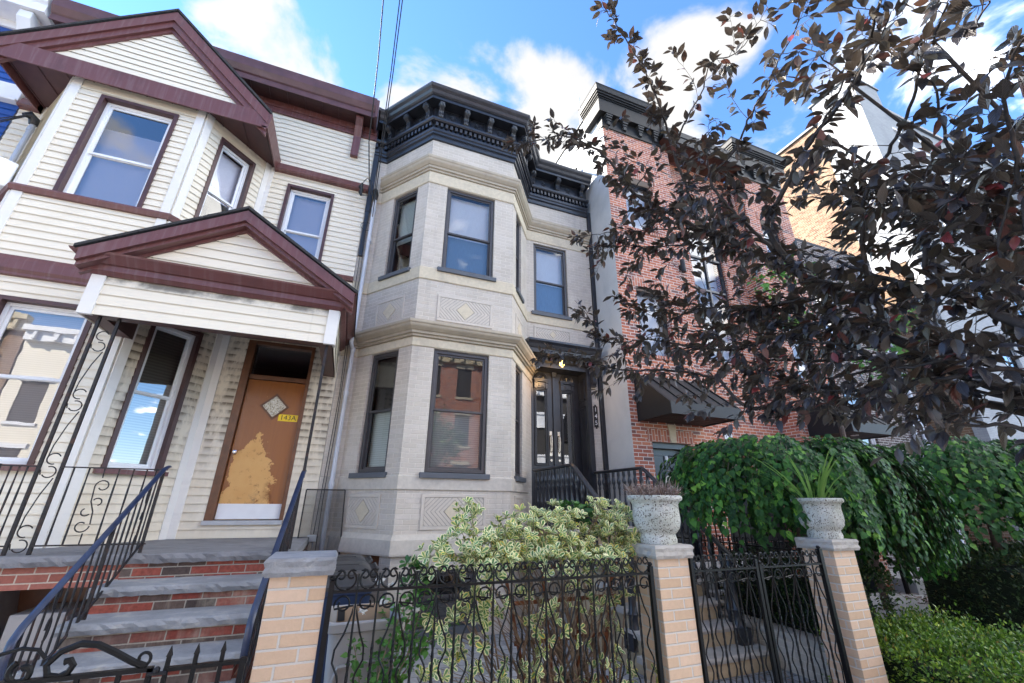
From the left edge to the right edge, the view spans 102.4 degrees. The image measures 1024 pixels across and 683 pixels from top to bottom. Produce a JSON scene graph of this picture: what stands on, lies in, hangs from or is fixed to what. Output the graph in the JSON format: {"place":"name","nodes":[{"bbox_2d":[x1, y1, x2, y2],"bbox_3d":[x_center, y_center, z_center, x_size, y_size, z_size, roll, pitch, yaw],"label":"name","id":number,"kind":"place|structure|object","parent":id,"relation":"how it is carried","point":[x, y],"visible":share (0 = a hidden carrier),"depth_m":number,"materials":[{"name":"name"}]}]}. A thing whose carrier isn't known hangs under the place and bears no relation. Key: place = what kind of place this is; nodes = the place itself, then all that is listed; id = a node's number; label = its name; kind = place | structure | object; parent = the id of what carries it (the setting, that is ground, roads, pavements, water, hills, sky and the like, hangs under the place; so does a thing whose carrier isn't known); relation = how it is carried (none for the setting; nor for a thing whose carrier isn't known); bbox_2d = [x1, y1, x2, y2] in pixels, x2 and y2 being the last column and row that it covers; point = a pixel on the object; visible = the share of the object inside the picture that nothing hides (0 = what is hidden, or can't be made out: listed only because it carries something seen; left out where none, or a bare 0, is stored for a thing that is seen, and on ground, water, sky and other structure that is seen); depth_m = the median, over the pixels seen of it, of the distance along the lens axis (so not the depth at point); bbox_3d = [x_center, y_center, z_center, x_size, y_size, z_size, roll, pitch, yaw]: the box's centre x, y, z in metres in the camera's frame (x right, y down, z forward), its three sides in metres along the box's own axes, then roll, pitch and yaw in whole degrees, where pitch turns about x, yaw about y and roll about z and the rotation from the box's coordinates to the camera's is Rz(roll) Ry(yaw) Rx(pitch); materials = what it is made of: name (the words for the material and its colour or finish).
{"place":"outdoors","nodes":[
{"label":"outdoors","id":0,"kind":"place"},
{"bbox_2d":[0,0,54,139],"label":"blue house","id":1,"kind":"structure","parent":0,"point":[18,14],"depth_m":6.61,"materials":[{"name":"blue"}]},
{"bbox_2d":[72,0,1023,170],"label":"sky","id":2,"kind":"structure","parent":0,"point":[530,57],"materials":[{"name":"blue"}]},
{"bbox_2d":[393,608,814,682],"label":"courtyard","id":3,"kind":"structure","parent":0,"point":[414,677],"depth_m":4.50,"materials":[{"name":"grey concrete"}]},
{"bbox_2d":[312,570,377,682],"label":"trash bin","id":4,"kind":"object","parent":3,"relation":"on","point":[347,582],"visible":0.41,"depth_m":3.49,"materials":[{"name":"black plastic"}]},
{"bbox_2d":[336,554,372,563],"bbox_3d":[-1.996,3.045,4.762,0.600,1.030,0.560,8,-23,-19],"label":"trash bin","id":5,"kind":"object","parent":3,"relation":"on","point":[355,557],"visible":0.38,"depth_m":4.83,"materials":[{"name":"grey plastic"}]},
{"bbox_2d":[335,561,378,572],"bbox_3d":[-1.749,2.825,4.191,0.620,1.030,0.580,8,-23,-19],"label":"trash bin","id":6,"kind":"object","parent":3,"relation":"on","point":[350,565],"visible":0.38,"depth_m":4.25,"materials":[{"name":"grey plastic"}]},
{"bbox_2d":[323,602,403,682],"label":"trash bin","id":7,"kind":"object","parent":3,"relation":"on","point":[335,631],"visible":0.41,"depth_m":2.73,"materials":[{"name":"grey plastic"}]},
{"bbox_2d":[336,601,390,622],"bbox_3d":[-1.052,2.076,2.866,0.367,0.420,0.120,7,-22,-17],"label":"cardboard box","id":8,"kind":"object","parent":7,"relation":"in","point":[343,616],"visible":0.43,"depth_m":2.93,"materials":[{"name":"brown cardboard"}]},
{"bbox_2d":[315,556,664,682],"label":"iron fence","id":9,"kind":"object","parent":3,"relation":"on","point":[648,571],"visible":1,"depth_m":2.54,"materials":[{"name":"black metal"}]},
{"bbox_2d":[505,549,617,682],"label":"wooden trellis","id":10,"kind":"object","parent":3,"relation":"on","point":[577,631],"visible":0.3,"depth_m":3.11,"materials":[{"name":"orange wood"}]},
{"bbox_2d":[536,523,771,680],"bbox_3d":[1.517,3.398,5.902,1.560,1.300,3.481,8,-23,-19],"label":"stone stoop","id":11,"kind":"object","parent":3,"relation":"on","point":[638,658],"visible":0.13,"depth_m":4.61,"materials":[{"name":"grey stone"}]},
{"bbox_2d":[532,463,639,652],"bbox_3d":[0.889,2.810,5.924,0.170,2.029,2.745,8,-23,-19],"label":"stair railing","id":12,"kind":"object","parent":11,"relation":"on","point":[544,480],"visible":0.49,"depth_m":6.07,"materials":[{"name":"black metal"}]},
{"bbox_2d":[593,466,753,645],"bbox_3d":[2.122,2.950,6.255,0.170,2.029,2.962,8,-23,-19],"label":"stair railing","id":13,"kind":"object","parent":11,"relation":"on","point":[721,547],"visible":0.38,"depth_m":5.38,"materials":[{"name":"black metal"}]},
{"bbox_2d":[627,542,703,682],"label":"brick pillar","id":14,"kind":"structure","parent":3,"relation":"on","point":[681,657],"depth_m":2.98,"materials":[{"name":"beige brick"}]},
{"bbox_2d":[627,495,681,544],"bbox_3d":[1.162,1.428,3.315,0.432,0.352,0.432,8,-23,-19],"label":"planter urn","id":15,"kind":"object","parent":14,"relation":"on","point":[657,520],"visible":1,"depth_m":3.18,"materials":[{"name":"stone"}]},
{"bbox_2d":[621,479,689,497],"bbox_3d":[1.159,1.231,3.384,0.612,0.212,0.549,8,-23,-19],"label":"dried plant","id":16,"kind":"object","parent":15,"relation":"on","point":[655,490],"visible":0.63,"depth_m":3.31,"materials":[{"name":"brown plant"}]},
{"bbox_2d":[688,552,779,682],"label":"iron gate","id":17,"kind":"structure","parent":14,"relation":"attached to","point":[763,610],"depth_m":3.11,"materials":[{"name":"black metal"}]},
{"bbox_2d":[794,537,888,682],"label":"brick pillar","id":18,"kind":"structure","parent":3,"relation":"on","point":[864,655],"depth_m":3.59,"materials":[{"name":"beige brick"}]},
{"bbox_2d":[757,545,852,682],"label":"iron gate","id":19,"kind":"structure","parent":18,"relation":"attached to","point":[831,609],"depth_m":3.35,"materials":[{"name":"black metal"}]},
{"bbox_2d":[790,498,844,538],"bbox_3d":[2.971,1.696,3.961,0.432,0.352,0.432,8,-23,-19],"label":"planter urn","id":20,"kind":"object","parent":18,"relation":"on","point":[826,517],"visible":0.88,"depth_m":3.83,"materials":[{"name":"stone"}]},
{"bbox_2d":[751,445,859,497],"bbox_3d":[2.904,1.344,4.080,0.963,0.537,1.030,8,-23,-19],"label":"grass plant","id":21,"kind":"object","parent":20,"relation":"in","point":[821,493],"depth_m":3.89,"materials":[{"name":"green plant"}]},
{"bbox_2d":[729,673,808,682],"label":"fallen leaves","id":22,"kind":"object","parent":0,"point":[768,674],"visible":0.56,"depth_m":4.17,"materials":[{"name":"plant"}]},
{"bbox_2d":[776,79,1023,549],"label":"tall building","id":23,"kind":"structure","parent":0,"point":[872,124],"depth_m":16.13,"materials":[{"name":"beige brick"}]},
{"bbox_2d":[995,334,1023,383],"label":"window","id":24,"kind":"structure","parent":23,"relation":"in","point":[1014,364],"depth_m":14.29,"materials":[{"name":"blue glass"}]},
{"bbox_2d":[1012,302,1023,315],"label":"window","id":25,"kind":"structure","parent":23,"relation":"in","point":[1014,302],"depth_m":16.09,"materials":[{"name":"blue glass"}]},
{"bbox_2d":[813,594,1023,682],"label":"box hedge","id":26,"kind":"object","parent":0,"point":[920,653],"visible":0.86,"depth_m":3.55,"materials":[{"name":"green plant"}]},
{"bbox_2d":[868,591,1023,652],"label":"path","id":27,"kind":"structure","parent":0,"point":[904,604],"depth_m":7.48,"materials":[{"name":"concrete"}]},
{"bbox_2d":[747,254,919,609],"bbox_3d":[6.983,1.365,8.141,4.380,6.809,1.083,5,-22,-12],"label":"young tree","id":28,"kind":"object","parent":27,"relation":"on","point":[765,286],"visible":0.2,"depth_m":8.59,"materials":[{"name":"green plant"}]},
{"bbox_2d":[899,559,955,593],"bbox_3d":[9.131,4.736,8.885,2.540,1.100,0.060,8,-23,-19],"label":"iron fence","id":29,"kind":"object","parent":27,"relation":"on","point":[906,587],"visible":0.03,"depth_m":8.33,"materials":[{"name":"black metal"}]},
{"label":"pavement","id":30,"kind":"structure","parent":0,"visible":0},
{"bbox_2d":[0,537,308,682],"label":"brick stoop","id":31,"kind":"object","parent":30,"relation":"on","point":[157,599],"visible":0.74,"depth_m":3.62,"materials":[{"name":"brick"}]},
{"bbox_2d":[0,463,36,546],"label":"porch railing","id":32,"kind":"object","parent":31,"relation":"on","point":[9,491],"visible":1,"depth_m":3.90,"materials":[{"name":"metal"}]},
{"bbox_2d":[0,465,171,680],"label":"stair railing","id":33,"kind":"object","parent":31,"relation":"on","point":[16,637],"visible":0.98,"depth_m":3.25,"materials":[{"name":"metal"}]},
{"bbox_2d":[239,470,306,682],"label":"stair railing","id":34,"kind":"object","parent":31,"relation":"on","point":[283,542],"visible":0.69,"depth_m":3.38,"materials":[{"name":"metal"}]},
{"bbox_2d":[0,0,380,674],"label":"clapboard house","id":35,"kind":"structure","parent":30,"relation":"on","point":[182,206],"depth_m":5.75,"materials":[{"name":"beige wood"}]},
{"bbox_2d":[0,156,18,189],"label":"air conditioner","id":36,"kind":"object","parent":35,"relation":"attached to","point":[8,168],"visible":0.82,"depth_m":5.35,"materials":[{"name":"white plastic"}]},
{"bbox_2d":[0,111,40,162],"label":"service mast","id":37,"kind":"object","parent":35,"relation":"attached to","point":[34,120],"visible":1,"depth_m":6.13,"materials":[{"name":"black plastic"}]},
{"bbox_2d":[0,601,86,661],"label":"trash bin","id":38,"kind":"object","parent":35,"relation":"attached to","point":[14,621],"visible":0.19,"depth_m":3.69,"materials":[{"name":"grey plastic"}]},
{"bbox_2d":[0,294,91,464],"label":"window","id":39,"kind":"structure","parent":35,"relation":"in","point":[41,345],"depth_m":4.91,"materials":[{"name":"glass"}]},
{"bbox_2d":[30,466,167,546],"bbox_3d":[-4.044,1.624,4.076,0.860,0.715,0.028,8,-23,-19],"label":"porch railing","id":40,"kind":"object","parent":35,"relation":"attached to","point":[69,524],"visible":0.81,"depth_m":4.05,"materials":[{"name":"metal"}]},
{"bbox_2d":[52,94,179,207],"bbox_3d":[-5.725,-2.631,6.150,1.280,2.060,0.585,8,-23,-19],"label":"window","id":41,"kind":"structure","parent":35,"relation":"in","point":[112,159],"depth_m":6.02,"materials":[{"name":"glass"}]},
{"bbox_2d":[100,326,203,470],"bbox_3d":[-4.803,0.695,5.507,0.229,1.960,0.660,-7,-22,19],"label":"window","id":42,"kind":"structure","parent":35,"relation":"in","point":[144,429],"depth_m":5.55,"materials":[{"name":"clear glass"}]},
{"bbox_2d":[193,137,255,217],"bbox_3d":[-4.930,-2.368,6.794,0.585,2.050,0.955,-7,-22,19],"label":"window","id":43,"kind":"structure","parent":35,"relation":"in","point":[228,183],"depth_m":6.95,"materials":[{"name":"clear glass"}]},
{"bbox_2d":[214,379,305,519],"bbox_3d":[-3.714,1.569,6.149,0.800,2.005,0.115,8,-23,-19],"label":"door","id":44,"kind":"structure","parent":35,"relation":"in","point":[254,484],"depth_m":6.13,"materials":[{"name":"brown wood"}]},
{"bbox_2d":[251,347,311,378],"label":"transom window","id":45,"kind":"structure","parent":35,"relation":"in","point":[268,361],"depth_m":6.69,"materials":[{"name":"black glass"}]},
{"bbox_2d":[277,183,334,260],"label":"window","id":46,"kind":"structure","parent":35,"relation":"in","point":[306,222],"depth_m":7.68,"materials":[{"name":"glass"}]},
{"bbox_2d":[307,535,316,550],"bbox_3d":[-2.868,2.946,5.875,0.148,0.335,0.070,8,-23,-19],"label":"outlet box","id":47,"kind":"object","parent":35,"relation":"attached to","point":[312,538],"visible":0.69,"depth_m":5.88,"materials":[{"name":"white plastic"}]},
{"bbox_2d":[249,550,337,682],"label":"brick pillar","id":48,"kind":"structure","parent":30,"relation":"on","point":[286,646],"depth_m":2.17,"materials":[{"name":"brick"}]},
{"bbox_2d":[0,640,247,682],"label":"iron gate","id":49,"kind":"structure","parent":48,"relation":"attached to","point":[139,665],"depth_m":1.89,"materials":[{"name":"black metal"}]},
{"bbox_2d":[307,81,610,644],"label":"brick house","id":50,"kind":"structure","parent":30,"relation":"on","point":[477,281],"depth_m":7.27,"materials":[{"name":"grey stone"}]},
{"bbox_2d":[297,489,345,554],"bbox_3d":[-2.677,2.874,5.735,0.618,1.538,0.018,8,-23,-19],"label":"screen panel","id":51,"kind":"object","parent":50,"relation":"attached to","point":[344,490],"visible":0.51,"depth_m":5.91,"materials":[{"name":"black plastic"}]},
{"bbox_2d":[313,200,372,533],"bbox_3d":[-2.795,-0.018,7.018,0.088,6.000,0.027,0,-21,2],"label":"wall cable","id":52,"kind":"object","parent":50,"relation":"attached to","point":[340,386],"depth_m":6.61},
{"bbox_2d":[315,201,371,550],"bbox_3d":[-2.801,0.159,6.924,0.077,6.201,0.083,4,-21,-8],"label":"wall cable","id":53,"kind":"object","parent":50,"relation":"attached to","point":[340,396],"depth_m":6.56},
{"bbox_2d":[318,189,378,550],"bbox_3d":[-2.709,0.056,6.958,0.135,6.519,0.253,8,-23,-19],"label":"drainpipe","id":54,"kind":"object","parent":50,"relation":"attached to","point":[336,452],"visible":0.84,"depth_m":6.67,"materials":[{"name":"white plastic"}]},
{"bbox_2d":[358,178,372,230],"bbox_3d":[-2.808,-2.653,7.905,0.357,1.101,0.156,8,-23,-19],"label":"cable splice","id":55,"kind":"object","parent":54,"relation":"attached to","point":[360,191],"visible":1,"depth_m":7.90,"materials":[{"name":"black plastic"}]},
{"bbox_2d":[368,0,383,194],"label":"utility cable","id":56,"kind":"object","parent":55,"relation":"attached to","point":[374,97],"visible":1,"depth_m":7.84,"materials":[{"name":"black rubber"}]},
{"bbox_2d":[373,0,399,201],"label":"utility cable","id":57,"kind":"object","parent":54,"relation":"attached to","point":[387,97],"visible":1,"depth_m":7.14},
{"bbox_2d":[372,0,402,216],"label":"utility cable","id":58,"kind":"object","parent":54,"relation":"attached to","point":[388,104],"visible":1,"depth_m":7.12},
{"bbox_2d":[348,350,398,477],"bbox_3d":[-2.063,1.108,6.427,0.745,1.955,0.239,-12,-24,28],"label":"window","id":59,"kind":"structure","parent":50,"relation":"in","point":[375,468],"depth_m":6.49,"materials":[{"name":"glass"}]},
{"bbox_2d":[378,190,417,280],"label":"window","id":60,"kind":"structure","parent":50,"relation":"in","point":[398,263],"depth_m":7.88,"materials":[{"name":"clear glass"}]},
{"bbox_2d":[404,568,483,637],"bbox_3d":[-0.895,3.449,5.490,1.060,0.743,0.214,8,-23,-19],"label":"window","id":61,"kind":"structure","parent":50,"relation":"in","point":[442,607],"depth_m":5.47,"materials":[{"name":"black glass"}]},
{"bbox_2d":[419,350,489,479],"bbox_3d":[-0.848,1.113,6.410,1.045,1.955,0.239,8,-23,-19],"label":"window","id":62,"kind":"structure","parent":50,"relation":"in","point":[455,445],"depth_m":6.47,"materials":[{"name":"glass"}]},
{"bbox_2d":[437,189,495,281],"bbox_3d":[-0.807,-1.957,7.607,1.060,1.825,0.239,8,-23,-19],"label":"window","id":63,"kind":"structure","parent":50,"relation":"in","point":[468,230],"depth_m":7.69,"materials":[{"name":"glass"}]},
{"bbox_2d":[514,368,525,482],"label":"window","id":64,"kind":"structure","parent":50,"relation":"in","point":[517,477],"depth_m":7.24,"materials":[{"name":"brown metal"}]},
{"bbox_2d":[515,219,524,303],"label":"window","id":65,"kind":"structure","parent":50,"relation":"in","point":[517,225],"depth_m":8.39,"materials":[{"name":"brown metal"}]},
{"bbox_2d":[531,371,554,520],"bbox_3d":[0.584,1.940,8.137,0.505,2.980,0.193,8,-23,-19],"label":"door","id":66,"kind":"structure","parent":50,"relation":"in","point":[542,441],"depth_m":8.23,"materials":[{"name":"black paint"}]},
{"bbox_2d":[531,244,571,320],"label":"window","id":67,"kind":"structure","parent":50,"relation":"in","point":[550,294],"depth_m":9.26,"materials":[{"name":"glass"}]},
{"bbox_2d":[555,374,582,516],"bbox_3d":[1.139,2.022,8.336,0.565,2.980,0.193,8,-23,-19],"label":"door","id":68,"kind":"structure","parent":50,"relation":"in","point":[566,386],"depth_m":8.45,"materials":[{"name":"black paint"}]},
{"bbox_2d":[593,405,598,428],"bbox_3d":[1.704,1.526,8.358,0.097,0.490,0.014,8,-23,-19],"label":"house number plaque","id":69,"kind":"object","parent":50,"relation":"attached to","point":[595,412],"visible":1,"depth_m":8.36,"materials":[{"name":"black metal"}]},
{"bbox_2d":[555,81,898,592],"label":"brick house","id":70,"kind":"structure","parent":30,"relation":"on","point":[652,431],"depth_m":9.30,"materials":[{"name":"red brick"}]},
{"bbox_2d":[624,183,653,232],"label":"window","id":71,"kind":"structure","parent":70,"relation":"in","point":[641,220],"depth_m":10.05,"materials":[{"name":"clear glass"}]},
{"bbox_2d":[636,290,670,356],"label":"window","id":72,"kind":"structure","parent":70,"relation":"in","point":[651,323],"depth_m":9.00,"materials":[{"name":"glass"}]},
{"bbox_2d":[652,442,700,561],"bbox_3d":[2.941,3.237,7.416,0.910,2.720,0.180,8,-23,-19],"label":"door","id":73,"kind":"structure","parent":70,"relation":"in","point":[662,452],"depth_m":7.76,"materials":[{"name":"black paint"}]},
{"bbox_2d":[685,226,739,362],"bbox_3d":[4.995,-1.230,10.543,1.100,3.850,0.265,8,-23,-19],"label":"window","id":74,"kind":"structure","parent":70,"relation":"in","point":[708,275],"depth_m":10.75,"materials":[{"name":"clear glass"}]},
{"bbox_2d":[730,476,795,575],"bbox_3d":[4.878,3.863,8.457,2.200,2.342,0.044,8,-23,-19],"label":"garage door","id":75,"kind":"structure","parent":70,"relation":"in","point":[745,503],"depth_m":8.47,"materials":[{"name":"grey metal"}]},
{"bbox_2d":[761,225,779,255],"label":"window","id":76,"kind":"structure","parent":70,"relation":"in","point":[762,226],"depth_m":11.69,"materials":[{"name":"glass"}]},
{"bbox_2d":[789,326,812,377],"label":"window","id":77,"kind":"structure","parent":70,"relation":"in","point":[803,367],"depth_m":10.39,"materials":[{"name":"glass"}]},
{"bbox_2d":[853,529,877,591],"bbox_3d":[7.115,3.856,8.906,0.910,2.720,0.180,8,-23,-19],"label":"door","id":78,"kind":"structure","parent":70,"relation":"in","point":[872,583],"depth_m":8.58,"materials":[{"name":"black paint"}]},
{"bbox_2d":[696,561,780,607],"bbox_3d":[3.452,3.813,6.165,1.600,0.750,1.400,8,-23,-19],"label":"concrete stoop","id":79,"kind":"object","parent":30,"relation":"on","point":[708,577],"visible":0.02,"depth_m":5.96,"materials":[{"name":"grey concrete"}]},
{"bbox_2d":[708,513,802,589],"bbox_3d":[3.786,3.370,6.135,1.980,1.560,0.050,8,-23,-19],"label":"picket railing","id":80,"kind":"object","parent":30,"relation":"on","point":[751,542],"visible":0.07,"depth_m":6.20,"materials":[{"name":"black metal"}]},
{"bbox_2d":[502,0,1023,466],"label":"plum tree","id":81,"kind":"object","parent":30,"relation":"on","point":[977,222],"visible":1,"depth_m":1.65,"materials":[{"name":"purple plant"}]},
{"bbox_2d":[722,608,830,682],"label":"garden wall","id":82,"kind":"structure","parent":30,"relation":"on","point":[795,652],"depth_m":4.39,"materials":[{"name":"grey stone"}]},
{"bbox_2d":[676,531,819,638],"bbox_3d":[2.930,2.918,5.088,0.016,0.910,2.400,8,-23,-19],"label":"iron fence","id":83,"kind":"object","parent":82,"relation":"on","point":[737,544],"visible":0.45,"depth_m":5.08,"materials":[{"name":"black metal"}]},
{"bbox_2d":[655,432,970,585],"bbox_3d":[3.550,2.404,4.896,4.041,2.509,2.212,8,-23,-19],"label":"weeping tree","id":84,"kind":"object","parent":30,"relation":"on","point":[896,509],"visible":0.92,"depth_m":4.33,"materials":[{"name":"green plant"}]},
{"bbox_2d":[716,543,909,641],"bbox_3d":[3.466,3.057,4.869,1.040,1.340,2.027,8,-23,-19],"label":"box hedge","id":85,"kind":"object","parent":30,"relation":"on","point":[885,576],"visible":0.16,"depth_m":4.85,"materials":[{"name":"green plant"}]},
{"bbox_2d":[713,238,970,594],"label":"brick house","id":86,"kind":"structure","parent":30,"relation":"on","point":[914,587],"depth_m":11.62,"materials":[{"name":"brown brick"}]},
{"bbox_2d":[844,394,876,450],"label":"window","id":87,"kind":"structure","parent":86,"relation":"in","point":[873,441],"depth_m":11.04,"materials":[{"name":"white glass"}]},
{"label":"garden bed","id":88,"kind":"structure","parent":0,"visible":0},
{"bbox_2d":[899,591,928,605],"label":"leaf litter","id":89,"kind":"object","parent":88,"relation":"on","point":[915,598],"visible":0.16,"depth_m":7.89,"materials":[{"name":"grey"}]},
{"bbox_2d":[876,434,1023,565],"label":"weeping tree","id":90,"kind":"object","parent":88,"relation":"on","point":[993,473],"visible":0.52,"depth_m":5.74,"materials":[{"name":"green plant"}]},
{"bbox_2d":[914,534,1023,636],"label":"box hedge","id":91,"kind":"object","parent":88,"relation":"on","point":[986,586],"visible":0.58,"depth_m":5.94,"materials":[{"name":"green plant"}]},
{"bbox_3d":[-0.859,2.475,2.369,0.350,0.420,0.350,8,-23,-19],"label":"flower pot","id":92,"kind":"object","parent":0,"visible":0},
{"bbox_2d":[340,578,458,682],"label":"rose bush","id":93,"kind":"object","parent":92,"relation":"in","point":[377,676],"visible":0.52,"depth_m":2.66,"materials":[{"name":"green leaf"},{"name":"brown twig"}]},
{"bbox_3d":[0.385,2.875,2.982,1.180,0.140,0.640,8,-23,-19],"label":"timber planter","id":94,"kind":"object","parent":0,"visible":0},
{"bbox_2d":[399,496,657,682],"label":"variegated bush","id":95,"kind":"object","parent":94,"relation":"in","point":[552,547],"visible":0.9,"depth_m":2.98,"materials":[{"name":"green plant"}]}
]}

